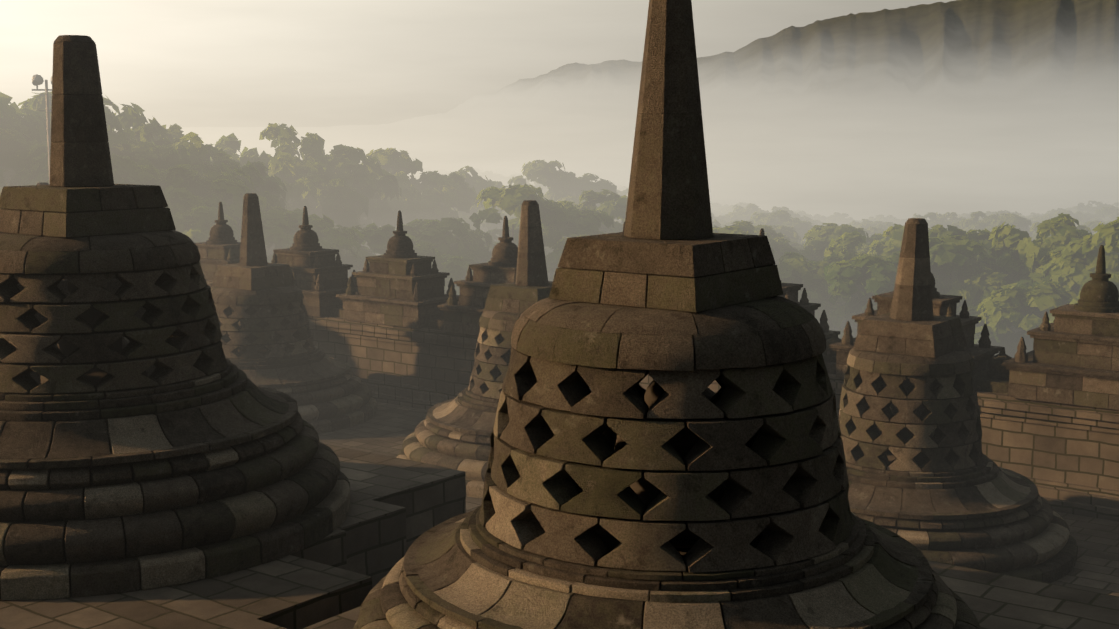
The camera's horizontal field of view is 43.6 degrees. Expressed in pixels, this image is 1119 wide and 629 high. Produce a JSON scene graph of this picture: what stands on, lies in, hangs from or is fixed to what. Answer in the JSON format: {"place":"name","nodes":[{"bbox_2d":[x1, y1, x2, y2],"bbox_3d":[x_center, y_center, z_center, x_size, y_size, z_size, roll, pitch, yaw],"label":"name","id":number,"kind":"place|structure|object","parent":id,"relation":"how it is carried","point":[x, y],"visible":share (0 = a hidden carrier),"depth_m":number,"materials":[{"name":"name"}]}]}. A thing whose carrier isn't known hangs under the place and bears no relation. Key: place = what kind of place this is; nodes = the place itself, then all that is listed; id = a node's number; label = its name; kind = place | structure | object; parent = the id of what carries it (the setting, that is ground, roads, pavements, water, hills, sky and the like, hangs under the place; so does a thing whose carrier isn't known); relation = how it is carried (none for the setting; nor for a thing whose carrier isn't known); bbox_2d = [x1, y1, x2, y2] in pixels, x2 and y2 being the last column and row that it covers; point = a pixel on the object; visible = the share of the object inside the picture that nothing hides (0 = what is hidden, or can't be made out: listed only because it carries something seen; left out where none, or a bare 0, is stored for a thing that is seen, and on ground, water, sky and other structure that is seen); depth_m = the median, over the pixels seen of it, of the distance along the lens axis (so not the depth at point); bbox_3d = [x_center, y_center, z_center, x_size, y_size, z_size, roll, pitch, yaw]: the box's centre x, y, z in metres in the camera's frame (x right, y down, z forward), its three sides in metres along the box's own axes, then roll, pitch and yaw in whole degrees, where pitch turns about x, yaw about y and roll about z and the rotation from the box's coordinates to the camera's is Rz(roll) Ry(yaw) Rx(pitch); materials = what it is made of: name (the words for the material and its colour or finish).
{"place":"outdoors","nodes":[
{"label":"outdoors","id":0,"kind":"place"},
{"bbox_2d":[0,0,955,126],"label":"sky","id":1,"kind":"structure","parent":0,"point":[185,63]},
{"bbox_2d":[0,444,1118,628],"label":"terrace","id":2,"kind":"structure","parent":0,"point":[399,507],"depth_m":10.44,"materials":[{"name":"stone"}]},
{"bbox_2d":[39,282,147,469],"bbox_3d":[-4.086,0.671,12.216,1.400,2.251,1.400,6,10,36],"label":"buddha statue","id":3,"kind":"object","parent":2,"relation":"on","point":[91,316],"visible":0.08,"depth_m":11.91,"materials":[{"name":"stone"}]},
{"bbox_2d":[0,35,349,600],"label":"stupa","id":4,"kind":"object","parent":2,"relation":"on","point":[201,453],"visible":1,"depth_m":11.17,"materials":[{"name":"brown stone"}]},
{"bbox_2d":[353,0,980,628],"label":"stupa","id":5,"kind":"object","parent":2,"relation":"on","point":[675,298],"visible":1,"depth_m":8.26,"materials":[{"name":"brown stone"}]},
{"bbox_2d":[595,380,761,561],"bbox_3d":[0.693,1.274,9.155,1.400,1.876,1.400,6,10,36],"label":"buddha statue","id":6,"kind":"object","parent":2,"relation":"on","point":[684,440],"visible":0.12,"depth_m":8.93,"materials":[{"name":"stone"}]},
{"bbox_2d":[114,127,1118,221],"bbox_3d":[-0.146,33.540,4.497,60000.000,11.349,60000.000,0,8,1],"label":"terrain ground","id":7,"kind":"structure","parent":0,"point":[861,184],"depth_m":1059.44,"materials":[{"name":"grey"}]},
{"bbox_2d":[32,74,51,184],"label":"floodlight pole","id":8,"kind":"object","parent":7,"relation":"on","point":[37,79],"visible":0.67,"depth_m":71.47,"materials":[{"name":"silver metal"}]},
{"bbox_2d":[0,92,160,208],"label":"tall tree","id":9,"kind":"object","parent":7,"relation":"on","point":[24,165],"visible":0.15,"depth_m":85.93,"materials":[{"name":"green plant"}]},
{"bbox_2d":[0,91,234,197],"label":"tall tree","id":10,"kind":"object","parent":7,"relation":"on","point":[143,153],"visible":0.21,"depth_m":92.06,"materials":[{"name":"green plant"}]},
{"bbox_2d":[104,103,287,209],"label":"tall tree","id":11,"kind":"object","parent":7,"relation":"on","point":[265,185],"visible":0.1,"depth_m":100.14,"materials":[{"name":"green plant"}]},
{"bbox_2d":[204,140,218,146],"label":"tree","id":12,"kind":"object","parent":7,"relation":"on","point":[213,142],"visible":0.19,"depth_m":822.72,"materials":[{"name":"green plant"}]},
{"bbox_2d":[162,123,273,247],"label":"tall tree","id":13,"kind":"object","parent":7,"relation":"on","point":[175,128],"depth_m":110.95,"materials":[{"name":"green plant"}]},
{"bbox_2d":[158,164,364,262],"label":"tree","id":14,"kind":"object","parent":7,"relation":"on","point":[194,217],"visible":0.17,"depth_m":88.06,"materials":[{"name":"green plant"}]},
{"bbox_2d":[254,147,268,155],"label":"tree","id":15,"kind":"object","parent":7,"relation":"on","point":[260,150],"visible":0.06,"depth_m":655.16,"materials":[{"name":"green plant"}]},
{"bbox_2d":[264,146,274,156],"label":"tree","id":16,"kind":"object","parent":7,"relation":"on","point":[270,150],"visible":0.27,"depth_m":859.16,"materials":[{"name":"green plant"}]},
{"bbox_2d":[210,123,401,248],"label":"tall tree","id":17,"kind":"object","parent":7,"relation":"on","point":[342,186],"visible":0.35,"depth_m":122.14,"materials":[{"name":"green plant"}]},
{"bbox_2d":[304,148,397,227],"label":"tall tree","id":18,"kind":"object","parent":7,"relation":"on","point":[381,212],"visible":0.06,"depth_m":133.37,"materials":[{"name":"green plant"}]},
{"bbox_2d":[341,223,476,294],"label":"tree","id":19,"kind":"object","parent":7,"relation":"on","point":[375,238],"visible":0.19,"depth_m":94.93,"materials":[{"name":"green plant"}]},
{"bbox_2d":[407,171,421,176],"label":"tree","id":20,"kind":"object","parent":7,"relation":"on","point":[417,173],"visible":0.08,"depth_m":692.21,"materials":[{"name":"green plant"}]},
{"bbox_2d":[362,148,482,255],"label":"tall tree","id":21,"kind":"object","parent":7,"relation":"on","point":[434,195],"visible":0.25,"depth_m":146.59,"materials":[{"name":"green plant"}]},
{"bbox_2d":[422,164,435,169],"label":"tree","id":22,"kind":"object","parent":7,"relation":"on","point":[428,165],"visible":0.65,"depth_m":939.09,"materials":[{"name":"green plant"}]},
{"bbox_2d":[380,229,494,254],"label":"tree","id":23,"kind":"object","parent":7,"relation":"on","point":[481,238],"depth_m":124.42,"materials":[{"name":"green plant"}]},
{"bbox_2d":[436,169,450,174],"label":"tree","id":24,"kind":"object","parent":7,"relation":"on","point":[442,172],"depth_m":693.23,"materials":[{"name":"green plant"}]},
{"bbox_2d":[439,271,465,293],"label":"tree","id":25,"kind":"object","parent":7,"relation":"on","point":[463,277],"depth_m":95.94,"materials":[{"name":"green plant"}]},
{"bbox_2d":[467,168,486,176],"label":"tree","id":26,"kind":"object","parent":7,"relation":"on","point":[476,170],"visible":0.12,"depth_m":610.75,"materials":[{"name":"green plant"}]},
{"bbox_2d":[449,166,519,240],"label":"tall tree","id":27,"kind":"object","parent":7,"relation":"on","point":[478,183],"visible":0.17,"depth_m":165.26,"materials":[{"name":"green plant"}]},
{"bbox_2d":[478,171,504,181],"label":"tree","id":28,"kind":"object","parent":7,"relation":"on","point":[492,176],"visible":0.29,"depth_m":534.17,"materials":[{"name":"green plant"}]},
{"bbox_2d":[381,183,614,280],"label":"tree","id":29,"kind":"object","parent":7,"relation":"on","point":[563,218],"visible":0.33,"depth_m":103.91,"materials":[{"name":"green plant"}]},
{"bbox_2d":[498,174,533,185],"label":"tree","id":30,"kind":"object","parent":7,"relation":"on","point":[505,181],"visible":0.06,"depth_m":451.15,"materials":[{"name":"green plant"}]},
{"bbox_2d":[505,177,548,194],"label":"tree","id":31,"kind":"object","parent":7,"relation":"on","point":[544,189],"visible":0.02,"depth_m":296.05,"materials":[{"name":"green plant"}]},
{"bbox_2d":[545,247,552,254],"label":"tree","id":32,"kind":"object","parent":7,"relation":"on","point":[549,250],"depth_m":136.62,"materials":[{"name":"green plant"}]},
{"bbox_2d":[493,160,616,217],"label":"tall tree","id":33,"kind":"object","parent":7,"relation":"on","point":[561,185],"visible":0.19,"depth_m":179.29,"materials":[{"name":"green plant"}]},
{"bbox_2d":[485,189,627,254],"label":"tree","id":34,"kind":"object","parent":7,"relation":"on","point":[610,206],"visible":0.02,"depth_m":132.11,"materials":[{"name":"green plant"}]},
{"bbox_2d":[599,206,625,233],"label":"tree","id":35,"kind":"object","parent":7,"relation":"on","point":[617,227],"visible":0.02,"depth_m":128.58,"materials":[{"name":"green plant"}]},
{"bbox_2d":[616,188,628,197],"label":"tree","id":36,"kind":"object","parent":7,"relation":"on","point":[623,193],"depth_m":269.34,"materials":[{"name":"green plant"}]},
{"bbox_2d":[712,218,720,227],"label":"tree","id":37,"kind":"object","parent":7,"relation":"on","point":[717,223],"depth_m":193.26,"materials":[{"name":"green plant"}]},
{"bbox_2d":[710,203,724,209],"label":"tree","id":38,"kind":"object","parent":7,"relation":"on","point":[714,206],"visible":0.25,"depth_m":435.76,"materials":[{"name":"green plant"}]},
{"bbox_2d":[711,207,723,212],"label":"tree","id":39,"kind":"object","parent":7,"relation":"on","point":[716,210],"visible":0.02,"depth_m":397.12,"materials":[{"name":"green plant"}]},
{"bbox_2d":[711,213,726,226],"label":"tree","id":40,"kind":"object","parent":7,"relation":"on","point":[721,221],"visible":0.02,"depth_m":265.94,"materials":[{"name":"green plant"}]},
{"bbox_2d":[714,202,748,216],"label":"tree","id":41,"kind":"object","parent":7,"relation":"on","point":[724,211],"visible":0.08,"depth_m":378.21,"materials":[{"name":"green plant"}]},
{"bbox_2d":[716,203,768,222],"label":"tree","id":42,"kind":"object","parent":7,"relation":"on","point":[742,213],"visible":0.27,"depth_m":283.86,"materials":[{"name":"green plant"}]},
{"bbox_2d":[721,212,805,240],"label":"tree","id":43,"kind":"object","parent":7,"relation":"on","point":[752,219],"depth_m":234.53,"materials":[{"name":"green plant"}]},
{"bbox_2d":[712,220,817,264],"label":"tree","id":44,"kind":"object","parent":7,"relation":"on","point":[780,246],"visible":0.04,"depth_m":135.66,"materials":[{"name":"green plant"}]},
{"bbox_2d":[754,224,783,238],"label":"tree","id":45,"kind":"object","parent":7,"relation":"on","point":[768,229],"depth_m":144.61,"materials":[{"name":"green plant"}]},
{"bbox_2d":[713,225,839,322],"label":"tree","id":46,"kind":"object","parent":7,"relation":"on","point":[795,268],"visible":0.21,"depth_m":108.77,"materials":[{"name":"green plant"}]},
{"bbox_2d":[750,210,815,240],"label":"tree","id":47,"kind":"object","parent":7,"relation":"on","point":[802,228],"visible":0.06,"depth_m":212.16,"materials":[{"name":"green plant"}]},
{"bbox_2d":[769,225,800,242],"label":"tree","id":48,"kind":"object","parent":7,"relation":"on","point":[791,234],"depth_m":176.25,"materials":[{"name":"green plant"}]},
{"bbox_2d":[771,234,804,250],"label":"tree","id":49,"kind":"object","parent":7,"relation":"on","point":[797,246],"visible":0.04,"depth_m":160.50,"materials":[{"name":"green plant"}]},
{"bbox_2d":[769,206,816,224],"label":"tree","id":50,"kind":"object","parent":7,"relation":"on","point":[791,212],"visible":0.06,"depth_m":287.09,"materials":[{"name":"green plant"}]},
{"bbox_2d":[794,211,812,218],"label":"tree","id":51,"kind":"object","parent":7,"relation":"on","point":[801,214],"visible":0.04,"depth_m":344.31,"materials":[{"name":"green plant"}]},
{"bbox_2d":[806,216,825,225],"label":"tree","id":52,"kind":"object","parent":7,"relation":"on","point":[819,222],"visible":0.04,"depth_m":297.42,"materials":[{"name":"green plant"}]},
{"bbox_2d":[811,214,827,222],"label":"tree","id":53,"kind":"object","parent":7,"relation":"on","point":[817,217],"visible":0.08,"depth_m":353.34,"materials":[{"name":"green plant"}]},
{"bbox_2d":[803,283,856,330],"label":"tree","id":54,"kind":"object","parent":7,"relation":"on","point":[841,326],"depth_m":111.64,"materials":[{"name":"green plant"}]},
{"bbox_2d":[802,223,871,260],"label":"tree","id":55,"kind":"object","parent":7,"relation":"on","point":[818,240],"visible":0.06,"depth_m":136.73,"materials":[{"name":"green plant"}]},
{"bbox_2d":[826,217,849,225],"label":"tree","id":56,"kind":"object","parent":7,"relation":"on","point":[838,221],"visible":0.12,"depth_m":346.53,"materials":[{"name":"green plant"}]},
{"bbox_2d":[830,212,861,222],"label":"tree","id":57,"kind":"object","parent":7,"relation":"on","point":[840,215],"visible":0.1,"depth_m":367.06,"materials":[{"name":"green plant"}]},
{"bbox_2d":[813,224,904,328],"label":"tall tree","id":58,"kind":"object","parent":7,"relation":"on","point":[845,245],"visible":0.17,"depth_m":115.08,"materials":[{"name":"green plant"}]},
{"bbox_2d":[848,219,872,226],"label":"tree","id":59,"kind":"object","parent":7,"relation":"on","point":[856,223],"depth_m":272.20,"materials":[{"name":"green plant"}]},
{"bbox_2d":[855,222,876,228],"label":"tree","id":60,"kind":"object","parent":7,"relation":"on","point":[865,225],"visible":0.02,"depth_m":259.81,"materials":[{"name":"green plant"}]},
{"bbox_2d":[863,226,883,237],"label":"tree","id":61,"kind":"object","parent":7,"relation":"on","point":[870,231],"visible":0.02,"depth_m":218.84,"materials":[{"name":"green plant"}]},
{"bbox_2d":[860,233,889,249],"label":"tree","id":62,"kind":"object","parent":7,"relation":"on","point":[878,237],"depth_m":138.75,"materials":[{"name":"green plant"}]},
{"bbox_2d":[871,221,885,226],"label":"tree","id":63,"kind":"object","parent":7,"relation":"on","point":[878,222],"visible":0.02,"depth_m":269.07,"materials":[{"name":"green plant"}]},
{"bbox_2d":[873,222,893,230],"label":"tree","id":64,"kind":"object","parent":7,"relation":"on","point":[886,224],"depth_m":248.79,"materials":[{"name":"green plant"}]},
{"bbox_2d":[868,214,907,224],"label":"tree","id":65,"kind":"object","parent":7,"relation":"on","point":[888,218],"visible":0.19,"depth_m":376.91,"materials":[{"name":"green plant"}]},
{"bbox_2d":[867,228,931,255],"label":"tree","id":66,"kind":"object","parent":7,"relation":"on","point":[883,239],"depth_m":128.63,"materials":[{"name":"green plant"}]},
{"bbox_2d":[902,212,950,229],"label":"tree","id":67,"kind":"object","parent":7,"relation":"on","point":[933,220],"visible":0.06,"depth_m":255.58,"materials":[{"name":"green plant"}]},
{"bbox_2d":[838,314,1037,338],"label":"tree","id":68,"kind":"object","parent":7,"relation":"on","point":[854,332],"depth_m":105.02,"materials":[{"name":"green plant"}]},
{"bbox_2d":[887,224,997,270],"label":"tall tree","id":69,"kind":"object","parent":7,"relation":"on","point":[937,230],"depth_m":109.50,"materials":[{"name":"green plant"}]},
{"bbox_2d":[936,212,965,223],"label":"tree","id":70,"kind":"object","parent":7,"relation":"on","point":[952,216],"visible":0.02,"depth_m":265.05,"materials":[{"name":"green plant"}]},
{"bbox_2d":[824,234,1080,357],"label":"tree","id":71,"kind":"object","parent":7,"relation":"on","point":[864,278],"visible":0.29,"depth_m":97.08,"materials":[{"name":"green plant"}]},
{"bbox_2d":[957,213,969,217],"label":"tree","id":72,"kind":"object","parent":7,"relation":"on","point":[965,215],"visible":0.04,"depth_m":381.07,"materials":[{"name":"green plant"}]},
{"bbox_2d":[965,211,996,218],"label":"tree","id":73,"kind":"object","parent":7,"relation":"on","point":[987,213],"visible":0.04,"depth_m":342.98,"materials":[{"name":"green plant"}]},
{"bbox_2d":[946,211,1028,232],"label":"tree","id":74,"kind":"object","parent":7,"relation":"on","point":[962,224],"visible":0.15,"depth_m":235.41,"materials":[{"name":"green plant"}]},
{"bbox_2d":[963,213,1037,236],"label":"tree","id":75,"kind":"object","parent":7,"relation":"on","point":[1021,223],"visible":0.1,"depth_m":225.37,"materials":[{"name":"green plant"}]},
{"bbox_2d":[978,210,1036,223],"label":"tree","id":76,"kind":"object","parent":7,"relation":"on","point":[1001,212],"visible":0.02,"depth_m":307.93,"materials":[{"name":"green plant"}]},
{"bbox_2d":[933,213,1091,313],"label":"tall tree","id":77,"kind":"object","parent":7,"relation":"on","point":[970,282],"visible":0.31,"depth_m":98.23,"materials":[{"name":"green plant"}]},
{"bbox_2d":[1025,212,1043,218],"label":"tree","id":78,"kind":"object","parent":7,"relation":"on","point":[1031,215],"visible":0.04,"depth_m":376.54,"materials":[{"name":"green plant"}]},
{"bbox_2d":[1030,222,1039,240],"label":"tree","id":79,"kind":"object","parent":7,"relation":"on","point":[1034,227],"depth_m":201.52,"materials":[{"name":"green plant"}]},
{"bbox_2d":[977,217,1118,333],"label":"tall tree","id":80,"kind":"object","parent":7,"relation":"on","point":[1067,267],"visible":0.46,"depth_m":91.03,"materials":[{"name":"green plant"}]},
{"bbox_2d":[1042,208,1066,217],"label":"tree","id":81,"kind":"object","parent":7,"relation":"on","point":[1052,211],"visible":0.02,"depth_m":349.85,"materials":[{"name":"green plant"}]},
{"bbox_2d":[1031,211,1081,222],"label":"tree","id":82,"kind":"object","parent":7,"relation":"on","point":[1045,217],"visible":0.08,"depth_m":314.38,"materials":[{"name":"green plant"}]},
{"bbox_2d":[997,222,1118,331],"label":"tree","id":83,"kind":"object","parent":7,"relation":"on","point":[1016,257],"visible":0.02,"depth_m":99.54,"materials":[{"name":"green plant"}]},
{"bbox_2d":[1032,225,1090,242],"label":"tree","id":84,"kind":"object","parent":7,"relation":"on","point":[1080,227],"depth_m":159.82,"materials":[{"name":"green plant"}]},
{"bbox_2d":[1066,206,1084,212],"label":"tree","id":85,"kind":"object","parent":7,"relation":"on","point":[1072,209],"visible":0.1,"depth_m":430.16,"materials":[{"name":"green plant"}]},
{"bbox_2d":[1071,217,1093,234],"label":"tree","id":86,"kind":"object","parent":7,"relation":"on","point":[1081,223],"depth_m":297.25,"materials":[{"name":"green plant"}]},
{"bbox_2d":[1062,210,1104,221],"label":"tree","id":87,"kind":"object","parent":7,"relation":"on","point":[1083,216],"visible":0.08,"depth_m":322.23,"materials":[{"name":"green plant"}]},
{"bbox_2d":[1073,200,1115,213],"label":"tree","id":88,"kind":"object","parent":7,"relation":"on","point":[1081,207],"visible":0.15,"depth_m":373.99,"materials":[{"name":"green plant"}]},
{"bbox_2d":[1084,220,1105,234],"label":"tree","id":89,"kind":"object","parent":7,"relation":"on","point":[1091,225],"visible":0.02,"depth_m":237.12,"materials":[{"name":"green plant"}]},
{"bbox_2d":[1085,206,1118,220],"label":"tree","id":90,"kind":"object","parent":7,"relation":"on","point":[1112,212],"visible":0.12,"depth_m":327.06,"materials":[{"name":"green plant"}]},
{"bbox_2d":[166,0,1118,149],"bbox_3d":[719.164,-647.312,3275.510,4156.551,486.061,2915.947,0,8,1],"label":"mountain terrain","id":91,"kind":"structure","parent":0,"point":[1004,74],"depth_m":2630.26,"materials":[{"name":"grey"}]},
{"bbox_2d":[195,202,1118,409],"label":"balustrade towers","id":92,"kind":"structure","parent":0,"point":[1071,357],"depth_m":25.82,"materials":[{"name":"brown stone"}]},
{"bbox_2d":[229,311,1118,521],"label":"balustrade wall","id":93,"kind":"structure","parent":0,"point":[1064,458],"depth_m":20.41,"materials":[{"name":"brown stone"}]},
{"bbox_2d":[318,402,1118,596],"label":"terrace","id":94,"kind":"structure","parent":0,"point":[387,429],"depth_m":19.39,"materials":[{"name":"brown stone"}]},
{"bbox_2d":[37,182,48,184],"bbox_3d":[-10.661,-0.614,29.186,4.362,4.259,4.355,6,10,36],"label":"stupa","id":95,"kind":"object","parent":94,"relation":"on","point":[43,183],"depth_m":28.83,"materials":[{"name":"stone"}]},
{"bbox_2d":[211,193,376,433],"bbox_3d":[-5.717,-0.177,26.254,4.470,4.179,4.477,6,10,36],"label":"stupa","id":96,"kind":"object","parent":94,"relation":"on","point":[322,388],"visible":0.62,"depth_m":25.54,"materials":[{"name":"brown stone"}]},
{"bbox_2d":[397,200,590,497],"bbox_3d":[-0.436,0.315,22.311,4.356,4.259,4.370,6,10,36],"label":"stupa","id":97,"kind":"object","parent":94,"relation":"on","point":[455,433],"visible":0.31,"depth_m":21.71,"materials":[{"name":"brown stone"}]},
{"bbox_2d":[886,395,932,465],"bbox_3d":[4.521,2.018,18.236,1.192,1.969,1.192,6,10,36],"label":"buddha statue","id":98,"kind":"object","parent":94,"relation":"on","point":[905,432],"visible":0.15,"depth_m":17.99,"materials":[{"name":"stone"}]},
{"bbox_2d":[838,218,1077,582],"bbox_3d":[4.522,0.888,18.085,4.262,4.257,4.270,6,10,36],"label":"stupa","id":99,"kind":"object","parent":94,"relation":"on","point":[957,496],"visible":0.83,"depth_m":17.34,"materials":[{"name":"brown stone"}]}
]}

